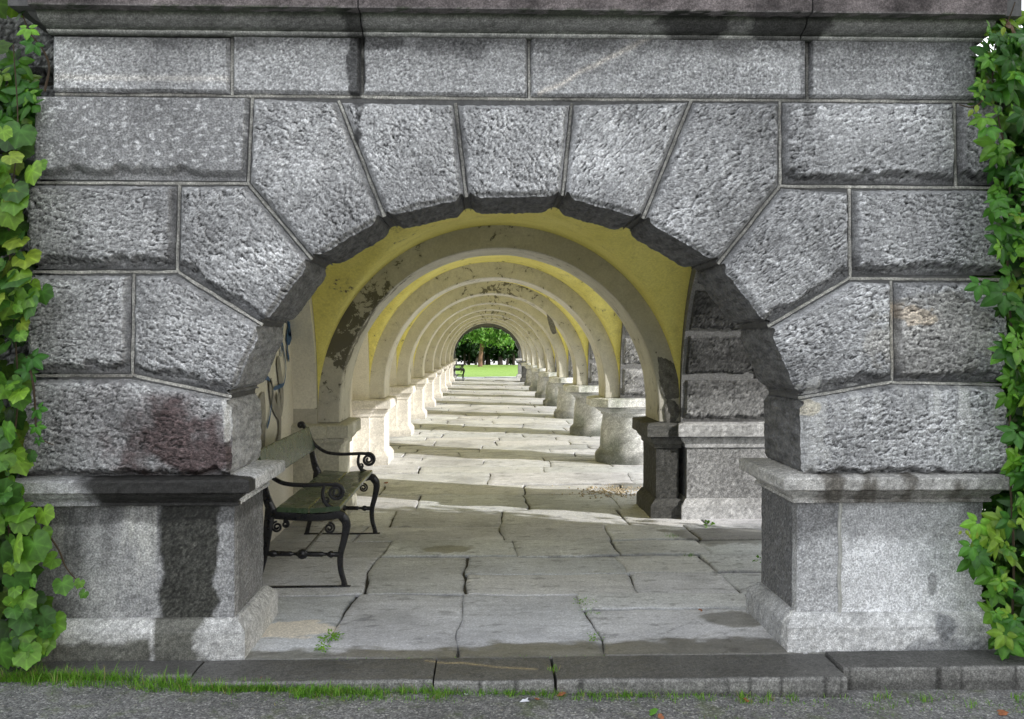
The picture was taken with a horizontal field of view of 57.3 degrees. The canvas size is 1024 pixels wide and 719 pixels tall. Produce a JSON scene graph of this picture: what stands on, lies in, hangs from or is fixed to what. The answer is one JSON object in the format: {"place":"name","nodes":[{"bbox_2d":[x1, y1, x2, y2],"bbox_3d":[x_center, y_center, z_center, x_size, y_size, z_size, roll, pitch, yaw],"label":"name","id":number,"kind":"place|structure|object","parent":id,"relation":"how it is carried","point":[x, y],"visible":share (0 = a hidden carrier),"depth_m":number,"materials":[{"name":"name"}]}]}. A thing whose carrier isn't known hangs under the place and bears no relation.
{"place":"outdoors","nodes":[
{"label":"outdoors","id":0,"kind":"place"},
{"bbox_2d":[455,365,517,376],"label":"lawn","id":1,"kind":"structure","parent":0,"point":[491,370],"depth_m":50.12,"materials":[{"name":"green plant"}]},
{"bbox_2d":[455,337,467,363],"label":"evergreen tree","id":2,"kind":"object","parent":1,"relation":"on","point":[458,351],"visible":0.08,"depth_m":63.63,"materials":[{"name":"green plant"}]},
{"bbox_2d":[457,339,474,364],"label":"evergreen tree","id":3,"kind":"object","parent":1,"relation":"on","point":[466,354],"visible":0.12,"depth_m":64.15,"materials":[{"name":"green plant"}]},
{"bbox_2d":[464,332,493,364],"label":"evergreen tree","id":4,"kind":"object","parent":1,"relation":"on","point":[474,350],"visible":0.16,"depth_m":63.55,"materials":[{"name":"green plant"}]},
{"bbox_2d":[459,327,514,366],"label":"tree","id":5,"kind":"object","parent":1,"relation":"on","point":[482,336],"visible":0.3,"depth_m":56.74,"materials":[{"name":"green plant"}]},
{"bbox_2d":[485,341,505,364],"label":"evergreen tree","id":6,"kind":"object","parent":1,"relation":"on","point":[492,356],"visible":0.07,"depth_m":64.17,"materials":[{"name":"green plant"}]},
{"bbox_2d":[494,342,517,364],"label":"evergreen tree","id":7,"kind":"object","parent":1,"relation":"on","point":[510,356],"visible":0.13,"depth_m":63.81,"materials":[{"name":"green plant"}]},
{"bbox_2d":[457,359,517,364],"bbox_3d":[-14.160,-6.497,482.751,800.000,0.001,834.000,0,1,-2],"label":"gravel path","id":8,"kind":"structure","parent":0,"point":[496,363],"depth_m":74.04,"materials":[{"name":"white gravel"}]},
{"bbox_2d":[0,671,1023,718],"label":"ground","id":9,"kind":"structure","parent":0,"point":[40,701],"depth_m":4.03,"materials":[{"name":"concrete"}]},
{"bbox_2d":[0,16,57,620],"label":"side wall","id":10,"kind":"structure","parent":9,"relation":"on","point":[10,28],"depth_m":4.84,"materials":[{"name":"stone"}]},
{"bbox_2d":[0,660,203,679],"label":"kerb stone","id":11,"kind":"object","parent":9,"relation":"on","point":[154,668],"visible":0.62,"depth_m":4.35,"materials":[{"name":"stone"}]},
{"bbox_2d":[187,658,435,690],"bbox_3d":[-0.903,1.538,4.321,1.088,0.223,0.296,0,1,-2],"label":"kerb stone","id":12,"kind":"object","parent":9,"relation":"on","point":[390,674],"visible":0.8,"depth_m":4.28,"materials":[{"name":"stone"}]},
{"bbox_2d":[434,657,553,693],"bbox_3d":[-0.084,1.538,4.335,0.534,0.224,0.317,0,1,-2],"label":"kerb stone","id":13,"kind":"object","parent":9,"relation":"on","point":[515,674],"visible":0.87,"depth_m":4.25,"materials":[{"name":"stone"}]},
{"bbox_2d":[547,664,560,672],"bbox_3d":[0.193,1.418,4.304,0.075,0.037,0.071,0,1,-17],"label":"weed","id":14,"kind":"object","parent":13,"relation":"on","point":[554,667],"visible":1,"depth_m":4.31,"materials":[{"name":"green plant"}]},
{"bbox_2d":[649,708,658,714],"bbox_3d":[0.601,1.492,3.972,0.042,0.023,0.045,0,1,-2],"label":"fallen leaf","id":15,"kind":"object","parent":9,"relation":"on","point":[653,711],"visible":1,"depth_m":3.97,"materials":[{"name":"green plant"}]},
{"bbox_2d":[552,654,846,697],"bbox_3d":[0.851,1.535,4.359,1.309,0.224,0.320,0,1,-2],"label":"kerb stone","id":16,"kind":"object","parent":9,"relation":"on","point":[810,675],"visible":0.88,"depth_m":4.24,"materials":[{"name":"stone"}]},
{"bbox_2d":[825,650,1023,689],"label":"kerb stone","id":17,"kind":"object","parent":9,"relation":"on","point":[939,670],"visible":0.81,"depth_m":4.33,"materials":[{"name":"stone"}]},
{"bbox_2d":[997,710,1008,715],"bbox_3d":[2.108,1.517,4.026,0.048,0.011,0.045,0,1,-2],"label":"fallen leaf","id":18,"kind":"object","parent":9,"relation":"on","point":[1002,712],"visible":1,"depth_m":4.02,"materials":[{"name":"orange plant"}]},
{"bbox_2d":[0,660,1023,718],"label":"grass","id":19,"kind":"structure","parent":0,"point":[33,677],"depth_m":4.16,"materials":[{"name":"green plant"}]},
{"bbox_2d":[341,387,739,657],"bbox_3d":[0.110,1.124,23.575,5.400,0.001,38.120,0,1,-2],"label":"floor bedding","id":20,"kind":"object","parent":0,"point":[463,575],"depth_m":6.30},
{"bbox_2d":[551,483,640,498],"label":"gravel","id":21,"kind":"structure","parent":0,"point":[617,491],"depth_m":9.48,"materials":[{"name":"beige gravel"}]},
{"bbox_2d":[204,376,1019,665],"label":"paved floor","id":22,"kind":"structure","parent":0,"point":[540,567],"depth_m":6.46,"materials":[{"name":"grey stone"}]},
{"bbox_2d":[258,421,379,587],"bbox_3d":[-1.340,0.945,6.570,0.646,0.894,1.680,0,1,-2],"label":"park bench","id":23,"kind":"object","parent":22,"relation":"on","point":[329,494],"visible":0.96,"depth_m":5.94,"materials":[{"name":"black paint"}]},
{"bbox_2d":[314,642,330,652],"bbox_3d":[-0.933,1.415,4.593,0.074,0.039,0.090,-1,1,-39],"label":"weed","id":24,"kind":"object","parent":22,"relation":"on","point":[321,647],"visible":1,"depth_m":4.59,"materials":[{"name":"green plant"}]},
{"bbox_2d":[317,629,344,642],"bbox_3d":[-0.919,1.409,4.764,0.146,0.042,0.158,1,1,32],"label":"weed","id":25,"kind":"object","parent":22,"relation":"on","point":[333,634],"visible":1,"depth_m":4.75,"materials":[{"name":"green plant"}]},
{"bbox_2d":[453,364,464,380],"bbox_3d":[-2.284,0.408,38.752,0.646,0.894,1.680,0,1,-2],"label":"park bench","id":26,"kind":"object","parent":22,"relation":"on","point":[461,369],"visible":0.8,"depth_m":37.94,"materials":[{"name":"green paint"}]},
{"bbox_2d":[453,323,521,378],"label":"stone portal","id":27,"kind":"object","parent":22,"relation":"on","point":[505,330],"visible":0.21,"depth_m":40.72,"materials":[{"name":"stone"}]},
{"bbox_2d":[255,207,768,540],"bbox_3d":[-0.276,-0.341,22.924,4.692,2.983,36.146,0,1,-2],"label":"vaulted arcade","id":28,"kind":"object","parent":22,"relation":"on","point":[633,351],"visible":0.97,"depth_m":8.07,"materials":[{"name":"beige paint"}]},
{"bbox_2d":[8,0,1021,661],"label":"stone portal","id":29,"kind":"object","parent":22,"relation":"on","point":[798,184],"visible":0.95,"depth_m":4.51,"materials":[{"name":"stone"}]},
{"bbox_2d":[0,0,88,670],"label":"climbing vine","id":30,"kind":"object","parent":29,"relation":"attached to","point":[33,626],"visible":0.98,"depth_m":4.25,"materials":[{"name":"green plant"}]},
{"bbox_2d":[956,2,1023,660],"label":"climbing vine","id":31,"kind":"object","parent":29,"relation":"attached to","point":[992,554],"visible":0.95,"depth_m":4.38,"materials":[{"name":"green plant"}]},
{"bbox_2d":[587,632,604,640],"bbox_3d":[0.414,1.413,4.788,0.077,0.022,0.129,0,1,-17],"label":"weed","id":32,"kind":"object","parent":22,"relation":"on","point":[594,634],"visible":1,"depth_m":4.76,"materials":[{"name":"green plant"}]},
{"bbox_2d":[703,520,714,527],"bbox_3d":[1.604,1.346,7.681,0.089,0.055,0.120,0,1,-9],"label":"weed","id":33,"kind":"object","parent":22,"relation":"on","point":[708,521],"visible":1,"depth_m":7.67,"materials":[{"name":"green plant"}]},
{"bbox_2d":[976,0,1023,55],"label":"sky","id":34,"kind":"structure","parent":0,"point":[985,39],"materials":[{"name":"white"}]}
]}

